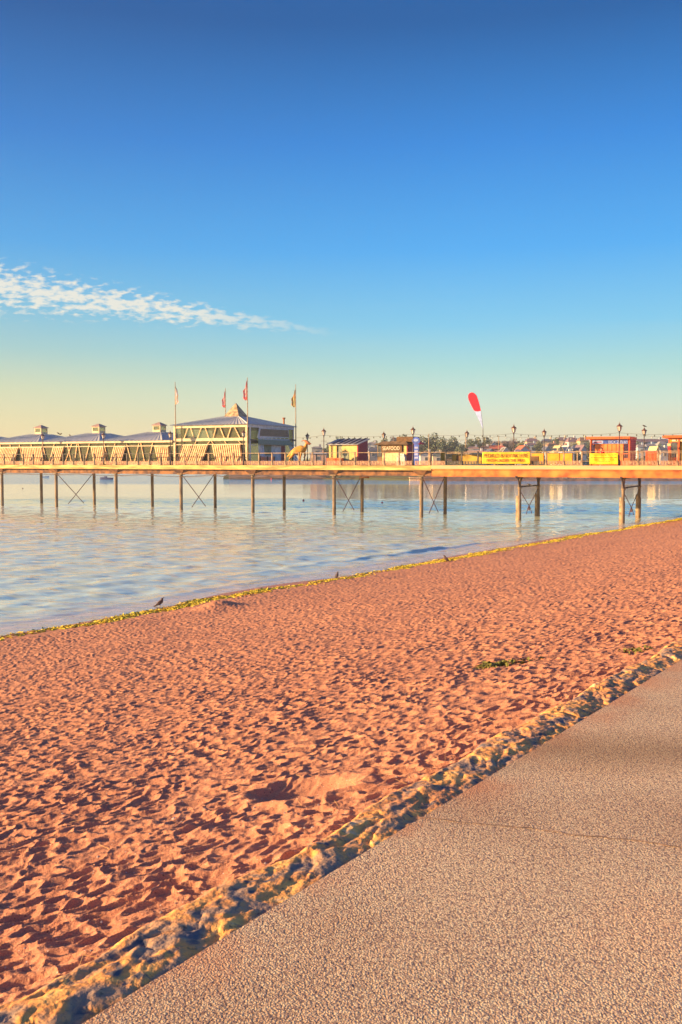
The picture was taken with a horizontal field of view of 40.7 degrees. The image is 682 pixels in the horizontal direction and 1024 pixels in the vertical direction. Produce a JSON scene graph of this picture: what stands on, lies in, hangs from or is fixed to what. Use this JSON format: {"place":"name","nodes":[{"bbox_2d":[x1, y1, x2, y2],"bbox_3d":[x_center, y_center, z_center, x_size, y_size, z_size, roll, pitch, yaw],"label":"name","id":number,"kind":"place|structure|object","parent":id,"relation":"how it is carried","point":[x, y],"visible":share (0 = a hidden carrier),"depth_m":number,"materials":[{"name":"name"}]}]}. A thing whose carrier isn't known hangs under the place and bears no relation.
{"place":"outdoors","nodes":[
{"label":"outdoors","id":0,"kind":"place"},
{"bbox_2d":[0,519,681,1004],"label":"sand beach","id":1,"kind":"structure","parent":0,"point":[182,711],"depth_m":8.97,"materials":[{"name":"orange sand"}]},
{"bbox_2d":[154,597,163,605],"bbox_3d":[-6.652,3.295,33.611,0.413,0.354,0.150,0,3,-8],"label":"crow","id":2,"kind":"object","parent":1,"relation":"on","point":[160,602],"visible":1,"depth_m":33.57,"materials":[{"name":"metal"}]},
{"bbox_2d":[7,560,635,988],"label":"pebbles","id":3,"kind":"object","parent":1,"relation":"on","point":[273,782],"visible":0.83,"depth_m":5.46,"materials":[{"name":"brown stone"}]},
{"bbox_2d":[0,611,663,965],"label":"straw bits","id":4,"kind":"object","parent":1,"relation":"on","point":[235,824],"visible":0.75,"depth_m":5.29,"materials":[{"name":"yellow plant"}]},
{"bbox_2d":[0,638,681,1023],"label":"stone kerb","id":5,"kind":"structure","parent":1,"relation":"on","point":[136,960],"depth_m":3.51,"materials":[{"name":"stone"}]},
{"bbox_2d":[0,518,681,640],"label":"seaweed line","id":6,"kind":"object","parent":1,"relation":"on","point":[188,603],"visible":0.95,"depth_m":36.77,"materials":[{"name":"plant"}]},
{"bbox_2d":[474,660,506,669],"bbox_3d":[1.579,1.635,9.753,0.410,0.119,0.440,1,3,23],"label":"seaweed clump","id":7,"kind":"object","parent":1,"relation":"on","point":[488,663],"visible":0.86,"depth_m":9.74,"materials":[{"name":"green plant"}]},
{"bbox_2d":[484,656,543,667],"bbox_3d":[1.827,1.595,9.726,0.680,0.140,0.310,-1,3,-16],"label":"seaweed clump","id":8,"kind":"object","parent":1,"relation":"on","point":[506,663],"visible":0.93,"depth_m":9.71,"materials":[{"name":"green plant"}]},
{"bbox_2d":[618,644,652,654],"bbox_3d":[2.979,1.391,9.321,0.284,0.094,0.293,-1,3,-18],"label":"seaweed clump","id":9,"kind":"object","parent":1,"relation":"on","point":[634,649],"visible":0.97,"depth_m":9.29,"materials":[{"name":"plant"}]},
{"bbox_2d":[0,473,681,635],"bbox_3d":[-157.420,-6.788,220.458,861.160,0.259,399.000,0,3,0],"label":"sea","id":10,"kind":"structure","parent":0,"point":[76,559],"depth_m":71.79,"materials":[{"name":"liquid"}]},
{"bbox_2d":[0,465,681,522],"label":"pier","id":11,"kind":"structure","parent":10,"relation":"in","point":[538,472],"depth_m":90.74,"materials":[{"name":"wood"}]},
{"bbox_2d":[41,433,44,464],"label":"lamp post","id":12,"kind":"object","parent":11,"relation":"on","point":[42,436],"visible":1,"depth_m":107.72,"materials":[{"name":"metal"}]},
{"bbox_2d":[101,432,105,464],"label":"lamp post","id":13,"kind":"object","parent":11,"relation":"on","point":[103,437],"visible":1,"depth_m":103.59,"materials":[{"name":"metal"}]},
{"bbox_2d":[0,422,212,464],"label":"amusement arcade","id":14,"kind":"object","parent":11,"relation":"on","point":[89,445],"visible":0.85,"depth_m":109.57,"materials":[{"name":"beige paint"}]},
{"bbox_2d":[168,432,171,464],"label":"lamp post","id":15,"kind":"object","parent":11,"relation":"on","point":[170,434],"visible":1,"depth_m":99.42,"materials":[{"name":"metal"}]},
{"bbox_2d":[175,387,178,460],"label":"flagpole","id":16,"kind":"object","parent":11,"relation":"on","point":[176,397],"visible":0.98,"depth_m":100.12,"materials":[{"name":"metal"}]},
{"bbox_2d":[222,388,225,414],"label":"flagpole","id":17,"kind":"object","parent":11,"relation":"on","point":[224,402],"visible":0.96,"depth_m":109.85,"materials":[{"name":"fabric"}]},
{"bbox_2d":[170,403,297,464],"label":"pavilion","id":18,"kind":"structure","parent":11,"relation":"on","point":[228,428],"depth_m":100.07,"materials":[{"name":"beige paint"}]},
{"bbox_2d":[257,428,288,437],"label":"window frame","id":19,"kind":"structure","parent":18,"relation":"in","point":[258,435],"depth_m":100.66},
{"bbox_2d":[260,429,288,436],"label":"window","id":20,"kind":"structure","parent":18,"relation":"in","point":[263,432],"depth_m":101.35,"materials":[{"name":"grey glass"}]},
{"bbox_2d":[281,446,284,463],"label":"door","id":21,"kind":"structure","parent":18,"relation":"in","point":[282,447],"depth_m":103.20,"materials":[{"name":"pink paint"}]},
{"bbox_2d":[241,429,245,464],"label":"lamp post","id":22,"kind":"object","parent":11,"relation":"on","point":[243,432],"visible":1,"depth_m":95.20,"materials":[{"name":"metal"}]},
{"bbox_2d":[243,378,248,461],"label":"flagpole","id":23,"kind":"object","parent":11,"relation":"on","point":[245,393],"visible":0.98,"depth_m":95.99,"materials":[{"name":"metal"}]},
{"bbox_2d":[260,456,270,463],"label":"bench","id":24,"kind":"object","parent":11,"relation":"on","point":[263,458],"visible":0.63,"depth_m":97.89,"materials":[{"name":"metal"}]},
{"bbox_2d":[291,384,295,459],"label":"flagpole","id":25,"kind":"object","parent":11,"relation":"on","point":[293,400],"visible":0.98,"depth_m":104.66,"materials":[{"name":"metal"}]},
{"bbox_2d":[287,440,310,461],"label":"dinosaur statue","id":26,"kind":"object","parent":11,"relation":"on","point":[296,450],"visible":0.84,"depth_m":94.65,"materials":[{"name":"plastic"}]},
{"bbox_2d":[305,432,309,461],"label":"lamp post","id":27,"kind":"object","parent":11,"relation":"on","point":[306,435],"visible":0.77,"depth_m":105.56,"materials":[{"name":"metal"}]},
{"bbox_2d":[322,429,325,464],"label":"lamp post","id":28,"kind":"object","parent":11,"relation":"on","point":[323,432],"visible":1,"depth_m":90.99,"materials":[{"name":"metal"}]},
{"bbox_2d":[0,450,681,465],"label":"railing","id":29,"kind":"object","parent":11,"relation":"on","point":[312,462],"visible":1,"depth_m":92.33,"materials":[{"name":"paint"}]},
{"bbox_2d":[482,452,529,463],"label":"banner","id":30,"kind":"object","parent":29,"relation":"attached to","point":[505,457],"visible":1,"depth_m":82.52,"materials":[{"name":"yellow fabric"}]},
{"bbox_2d":[590,453,617,463],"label":"banner","id":31,"kind":"object","parent":29,"relation":"attached to","point":[603,458],"visible":1,"depth_m":78.67,"materials":[{"name":"yellow fabric"}]},
{"bbox_2d":[326,438,369,464],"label":"cabin","id":32,"kind":"object","parent":11,"relation":"on","point":[337,446],"visible":0.84,"depth_m":96.91,"materials":[{"name":"wood"}]},
{"bbox_2d":[337,445,341,457],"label":"grey door","id":33,"kind":"structure","parent":32,"relation":"in","point":[339,447],"depth_m":97.14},
{"bbox_2d":[374,437,418,464],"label":"seafood kiosk","id":34,"kind":"object","parent":11,"relation":"on","point":[402,444],"visible":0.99,"depth_m":94.42,"materials":[{"name":"brown wood"}]},
{"bbox_2d":[378,446,381,456],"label":"window","id":35,"kind":"structure","parent":34,"relation":"in","point":[379,447],"depth_m":95.14,"materials":[{"name":"grey glass"}]},
{"bbox_2d":[411,427,414,465],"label":"lamp post","id":36,"kind":"object","parent":11,"relation":"on","point":[412,430],"visible":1,"depth_m":86.75,"materials":[{"name":"metal"}]},
{"bbox_2d":[412,437,419,464],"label":"blue sign board","id":37,"kind":"object","parent":11,"relation":"on","point":[416,441],"visible":0.97,"depth_m":91.07,"materials":[{"name":"plastic"}]},
{"bbox_2d":[441,453,444,464],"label":"hoarding","id":38,"kind":"object","parent":11,"relation":"on","point":[442,457],"visible":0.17,"depth_m":96.34,"materials":[{"name":"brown fabric"}]},
{"bbox_2d":[248,452,667,465],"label":"railing","id":39,"kind":"object","parent":11,"relation":"on","point":[501,464],"visible":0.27,"depth_m":97.27,"materials":[{"name":"paint"}]},
{"bbox_2d":[452,454,481,464],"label":"hoarding","id":40,"kind":"object","parent":11,"relation":"on","point":[466,457],"visible":0.73,"depth_m":94.10,"materials":[{"name":"yellow fabric"}]},
{"bbox_2d":[465,431,468,464],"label":"lamp post","id":41,"kind":"object","parent":11,"relation":"on","point":[466,433],"visible":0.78,"depth_m":96.87,"materials":[{"name":"metal"}]},
{"bbox_2d":[468,392,482,428],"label":"feather flag","id":42,"kind":"object","parent":11,"relation":"on","point":[473,400],"visible":0.84,"depth_m":85.22,"materials":[{"name":"fabric"}]},
{"bbox_2d":[511,425,515,464],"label":"lamp post","id":43,"kind":"object","parent":11,"relation":"on","point":[513,428],"visible":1,"depth_m":82.28,"materials":[{"name":"metal"}]},
{"bbox_2d":[531,456,538,464],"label":"hoarding","id":44,"kind":"object","parent":11,"relation":"on","point":[534,458],"visible":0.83,"depth_m":89.45,"materials":[{"name":"brown fabric"}]},
{"bbox_2d":[532,453,543,464],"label":"hoarding","id":45,"kind":"object","parent":11,"relation":"on","point":[541,456],"visible":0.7,"depth_m":90.70,"materials":[{"name":"yellow fabric"}]},
{"bbox_2d":[541,429,546,460],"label":"lamp post","id":46,"kind":"object","parent":11,"relation":"on","point":[544,432],"visible":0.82,"depth_m":93.20,"materials":[{"name":"metal"}]},
{"bbox_2d":[547,453,559,463],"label":"hoarding","id":47,"kind":"object","parent":11,"relation":"on","point":[552,457],"visible":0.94,"depth_m":90.11,"materials":[{"name":"yellow fabric"}]},
{"bbox_2d":[559,453,572,463],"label":"hoarding","id":48,"kind":"object","parent":11,"relation":"on","point":[569,457],"visible":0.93,"depth_m":89.50,"materials":[{"name":"yellow fabric"}]},
{"bbox_2d":[586,436,636,465],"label":"donut kiosk","id":49,"kind":"object","parent":11,"relation":"on","point":[627,443],"visible":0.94,"depth_m":82.85,"materials":[{"name":"orange paint"}]},
{"bbox_2d":[591,444,594,452],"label":"window","id":50,"kind":"structure","parent":49,"relation":"in","point":[592,445],"depth_m":83.63,"materials":[{"name":"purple glass"}]},
{"bbox_2d":[624,444,628,457],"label":"window","id":51,"kind":"structure","parent":49,"relation":"in","point":[626,446],"depth_m":82.31,"materials":[{"name":"purple glass"}]},
{"bbox_2d":[616,422,622,465],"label":"lamp post","id":52,"kind":"object","parent":11,"relation":"on","point":[619,426],"visible":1,"depth_m":78.20,"materials":[{"name":"metal"}]},
{"bbox_2d":[641,427,646,465],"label":"lamp post","id":53,"kind":"object","parent":11,"relation":"on","point":[644,430],"visible":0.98,"depth_m":88.91,"materials":[{"name":"metal"}]},
{"bbox_2d":[662,435,681,465],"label":"red kiosk","id":54,"kind":"object","parent":11,"relation":"on","point":[674,444],"visible":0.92,"depth_m":79.83,"materials":[{"name":"orange paint"}]},
{"bbox_2d":[671,442,677,456],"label":"window","id":55,"kind":"structure","parent":54,"relation":"in","point":[674,445],"depth_m":79.90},
{"bbox_2d":[0,0,681,461],"label":"sky","id":56,"kind":"structure","parent":0,"point":[392,213],"materials":[{"name":"blue"}]},
{"bbox_2d":[82,660,681,1023],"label":"promenade","id":57,"kind":"structure","parent":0,"point":[434,920],"depth_m":3.23,"materials":[{"name":"concrete"}]},
{"bbox_2d":[417,816,681,846],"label":"promenade joint","id":58,"kind":"object","parent":57,"relation":"on","point":[556,831],"visible":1,"depth_m":3.97,"materials":[{"name":"concrete"}]},
{"bbox_2d":[223,447,589,480],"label":"hillside","id":59,"kind":"structure","parent":0,"point":[356,477],"depth_m":268.71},
{"bbox_2d":[229,475,344,478],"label":"harbour wall","id":60,"kind":"structure","parent":59,"relation":"on","point":[280,477],"depth_m":278.81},
{"bbox_2d":[312,444,321,451],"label":"house","id":61,"kind":"structure","parent":59,"relation":"on","point":[317,448],"depth_m":299.38,"materials":[{"name":"tile"}]},
{"bbox_2d":[310,450,326,464],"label":"house","id":62,"kind":"structure","parent":59,"relation":"on","point":[319,456],"depth_m":289.56,"materials":[{"name":"tile"}]},
{"bbox_2d":[368,440,375,448],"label":"house","id":63,"kind":"structure","parent":59,"relation":"on","point":[371,445],"depth_m":329.29,"materials":[{"name":"tile"}]},
{"bbox_2d":[368,445,376,464],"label":"house","id":64,"kind":"structure","parent":59,"relation":"on","point":[373,457],"depth_m":299.50,"materials":[{"name":"tile"}]},
{"bbox_2d":[408,476,419,480],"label":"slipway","id":65,"kind":"structure","parent":59,"relation":"on","point":[414,479],"depth_m":257.22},
{"bbox_2d":[419,449,429,464],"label":"house","id":66,"kind":"structure","parent":59,"relation":"on","point":[423,457],"depth_m":289.55,"materials":[{"name":"tile"}]},
{"bbox_2d":[419,436,431,451],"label":"tree","id":67,"kind":"object","parent":59,"relation":"on","point":[422,448],"visible":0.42,"depth_m":328.43,"materials":[{"name":"green plant"}]},
{"bbox_2d":[426,432,443,451],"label":"tree","id":68,"kind":"object","parent":59,"relation":"on","point":[432,442],"visible":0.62,"depth_m":328.04,"materials":[{"name":"green plant"}]},
{"bbox_2d":[432,450,442,464],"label":"house","id":69,"kind":"structure","parent":59,"relation":"on","point":[436,457],"depth_m":287.53,"materials":[{"name":"tile"}]},
{"bbox_2d":[435,437,452,459],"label":"tree","id":70,"kind":"object","parent":59,"relation":"on","point":[442,445],"visible":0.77,"depth_m":320.30,"materials":[{"name":"green plant"}]},
{"bbox_2d":[447,436,459,458],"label":"tree","id":71,"kind":"object","parent":59,"relation":"on","point":[453,446],"visible":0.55,"depth_m":322.96,"materials":[{"name":"green plant"}]},
{"bbox_2d":[455,443,467,452],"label":"tree","id":72,"kind":"object","parent":59,"relation":"on","point":[461,446],"visible":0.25,"depth_m":313.73,"materials":[{"name":"green plant"}]},
{"bbox_2d":[464,439,477,446],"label":"tree","id":73,"kind":"object","parent":59,"relation":"on","point":[472,443],"visible":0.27,"depth_m":338.17,"materials":[{"name":"green plant"}]},
{"bbox_2d":[467,444,478,449],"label":"house","id":74,"kind":"structure","parent":59,"relation":"on","point":[475,447],"depth_m":320.26,"materials":[{"name":"tile"}]},
{"bbox_2d":[467,448,485,464],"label":"house","id":75,"kind":"structure","parent":59,"relation":"on","point":[481,450],"depth_m":300.45,"materials":[{"name":"tile"}]},
{"bbox_2d":[473,437,482,449],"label":"tree","id":76,"kind":"object","parent":59,"relation":"on","point":[478,441],"visible":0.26,"depth_m":343.67,"materials":[{"name":"green plant"}]},
{"bbox_2d":[479,444,489,450],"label":"house","id":77,"kind":"structure","parent":59,"relation":"on","point":[486,447],"depth_m":322.11,"materials":[{"name":"tile"}]},
{"bbox_2d":[303,439,667,475],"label":"hillside scrub","id":78,"kind":"object","parent":59,"relation":"on","point":[588,461],"visible":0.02,"depth_m":314.36,"materials":[{"name":"green plant"}]},
{"bbox_2d":[479,436,492,446],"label":"tree","id":79,"kind":"object","parent":59,"relation":"on","point":[487,441],"visible":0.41,"depth_m":343.67,"materials":[{"name":"green plant"}]},
{"bbox_2d":[489,443,503,451],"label":"house","id":80,"kind":"structure","parent":59,"relation":"on","point":[494,447],"depth_m":330.17,"materials":[{"name":"tile"}]},
{"bbox_2d":[499,447,509,451],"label":"house","id":81,"kind":"structure","parent":59,"relation":"on","point":[505,449],"depth_m":309.35,"materials":[{"name":"tile"}]},
{"bbox_2d":[501,440,509,447],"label":"tree","id":82,"kind":"object","parent":59,"relation":"on","point":[505,443],"visible":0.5,"depth_m":372.57,"materials":[{"name":"green plant"}]},
{"bbox_2d":[508,439,519,451],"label":"tree","id":83,"kind":"object","parent":59,"relation":"on","point":[510,447],"visible":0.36,"depth_m":368.10,"materials":[{"name":"green plant"}]},
{"bbox_2d":[516,444,530,451],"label":"house","id":84,"kind":"structure","parent":59,"relation":"on","point":[524,448],"depth_m":309.36,"materials":[{"name":"tile"}]},
{"bbox_2d":[527,441,535,455],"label":"house","id":85,"kind":"structure","parent":59,"relation":"on","point":[530,445],"depth_m":359.25,"materials":[{"name":"tile"}]},
{"bbox_2d":[524,436,539,443],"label":"house","id":86,"kind":"structure","parent":59,"relation":"on","point":[529,440],"depth_m":399.36,"materials":[{"name":"tile"}]},
{"bbox_2d":[532,441,542,450],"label":"tree","id":87,"kind":"object","parent":59,"relation":"on","point":[537,446],"visible":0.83,"depth_m":348.54,"materials":[{"name":"green plant"}]},
{"bbox_2d":[540,446,551,464],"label":"house","id":88,"kind":"structure","parent":59,"relation":"on","point":[545,448],"depth_m":299.53,"materials":[{"name":"tile"}]},
{"bbox_2d":[540,437,552,447],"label":"house","id":89,"kind":"structure","parent":59,"relation":"on","point":[547,442],"depth_m":399.54,"materials":[{"name":"tile"}]},
{"bbox_2d":[546,441,557,448],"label":"house","id":90,"kind":"structure","parent":59,"relation":"on","point":[550,444],"depth_m":349.73,"materials":[{"name":"tile"}]},
{"bbox_2d":[423,476,681,480],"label":"harbour bank","id":91,"kind":"structure","parent":59,"relation":"on","point":[437,478],"depth_m":254.84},
{"bbox_2d":[552,445,563,450],"bbox_3d":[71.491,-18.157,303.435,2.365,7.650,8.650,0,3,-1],"label":"house","id":92,"kind":"structure","parent":59,"relation":"on","point":[557,446],"depth_m":301.52,"materials":[{"name":"tile"}]},
{"bbox_2d":[558,436,566,444],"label":"house","id":93,"kind":"structure","parent":59,"relation":"on","point":[562,440],"depth_m":398.96,"materials":[{"name":"tile"}]},
{"bbox_2d":[558,449,574,464],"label":"house","id":94,"kind":"structure","parent":59,"relation":"on","point":[568,452],"depth_m":284.57,"materials":[{"name":"tile"}]},
{"bbox_2d":[562,445,572,450],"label":"house","id":95,"kind":"structure","parent":59,"relation":"on","point":[566,447],"depth_m":299.71,"materials":[{"name":"tile"}]},
{"bbox_2d":[565,436,576,445],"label":"house","id":96,"kind":"structure","parent":59,"relation":"on","point":[572,440],"depth_m":394.90,"materials":[{"name":"tile"}]},
{"bbox_2d":[574,452,580,462],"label":"tree","id":97,"kind":"object","parent":59,"relation":"on","point":[575,457],"visible":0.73,"depth_m":291.12,"materials":[{"name":"green plant"}]},
{"bbox_2d":[573,445,587,464],"bbox_3d":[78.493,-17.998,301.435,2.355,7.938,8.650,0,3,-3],"label":"house","id":98,"kind":"structure","parent":59,"relation":"on","point":[580,448],"depth_m":297.57,"materials":[{"name":"tile"}]},
{"bbox_2d":[576,436,588,445],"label":"house","id":99,"kind":"structure","parent":59,"relation":"on","point":[582,441],"depth_m":389.13,"materials":[{"name":"tile"}]},
{"bbox_2d":[586,443,589,458],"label":"tree","id":100,"kind":"object","parent":59,"relation":"on","point":[588,449],"visible":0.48,"depth_m":338.68,"materials":[{"name":"green plant"}]},
{"bbox_2d":[636,442,645,458],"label":"house","id":101,"kind":"structure","parent":59,"relation":"on","point":[639,447],"depth_m":329.47,"materials":[{"name":"tile"}]},
{"bbox_2d":[644,442,656,459],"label":"house","id":102,"kind":"structure","parent":59,"relation":"on","point":[647,446],"depth_m":329.76,"materials":[{"name":"tile"}]},
{"bbox_2d":[636,437,668,446],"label":"house","id":103,"kind":"structure","parent":59,"relation":"on","point":[649,441],"depth_m":400.73,"materials":[{"name":"tile"}]},
{"bbox_2d":[648,446,660,454],"bbox_3d":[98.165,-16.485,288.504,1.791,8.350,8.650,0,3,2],"label":"house","id":104,"kind":"structure","parent":59,"relation":"on","point":[653,448],"depth_m":287.01,"materials":[{"name":"tile"}]},
{"bbox_2d":[655,441,666,446],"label":"house","id":105,"kind":"structure","parent":59,"relation":"on","point":[663,443],"depth_m":350.34,"materials":[{"name":"tile"}]},
{"bbox_2d":[659,445,667,465],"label":"house","id":106,"kind":"structure","parent":59,"relation":"on","point":[663,449],"depth_m":299.49,"materials":[{"name":"tile"}]},
{"bbox_2d":[646,451,656,465],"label":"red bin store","id":107,"kind":"structure","parent":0,"point":[653,455],"depth_m":79.78,"materials":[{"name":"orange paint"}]},
{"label":"string light mast","id":108,"kind":"object","parent":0,"visible":0},
{"bbox_2d":[303,433,681,438],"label":"string lights","id":109,"kind":"object","parent":108,"relation":"hanging from","point":[502,434],"visible":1,"depth_m":82.92,"materials":[{"name":"metal"}]},
{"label":"string light mast","id":110,"kind":"object","parent":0,"visible":0},
{"bbox_2d":[328,435,660,444],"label":"string lights","id":111,"kind":"object","parent":110,"relation":"hanging from","point":[501,436],"visible":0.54,"depth_m":94.17,"materials":[{"name":"metal"}]}
]}

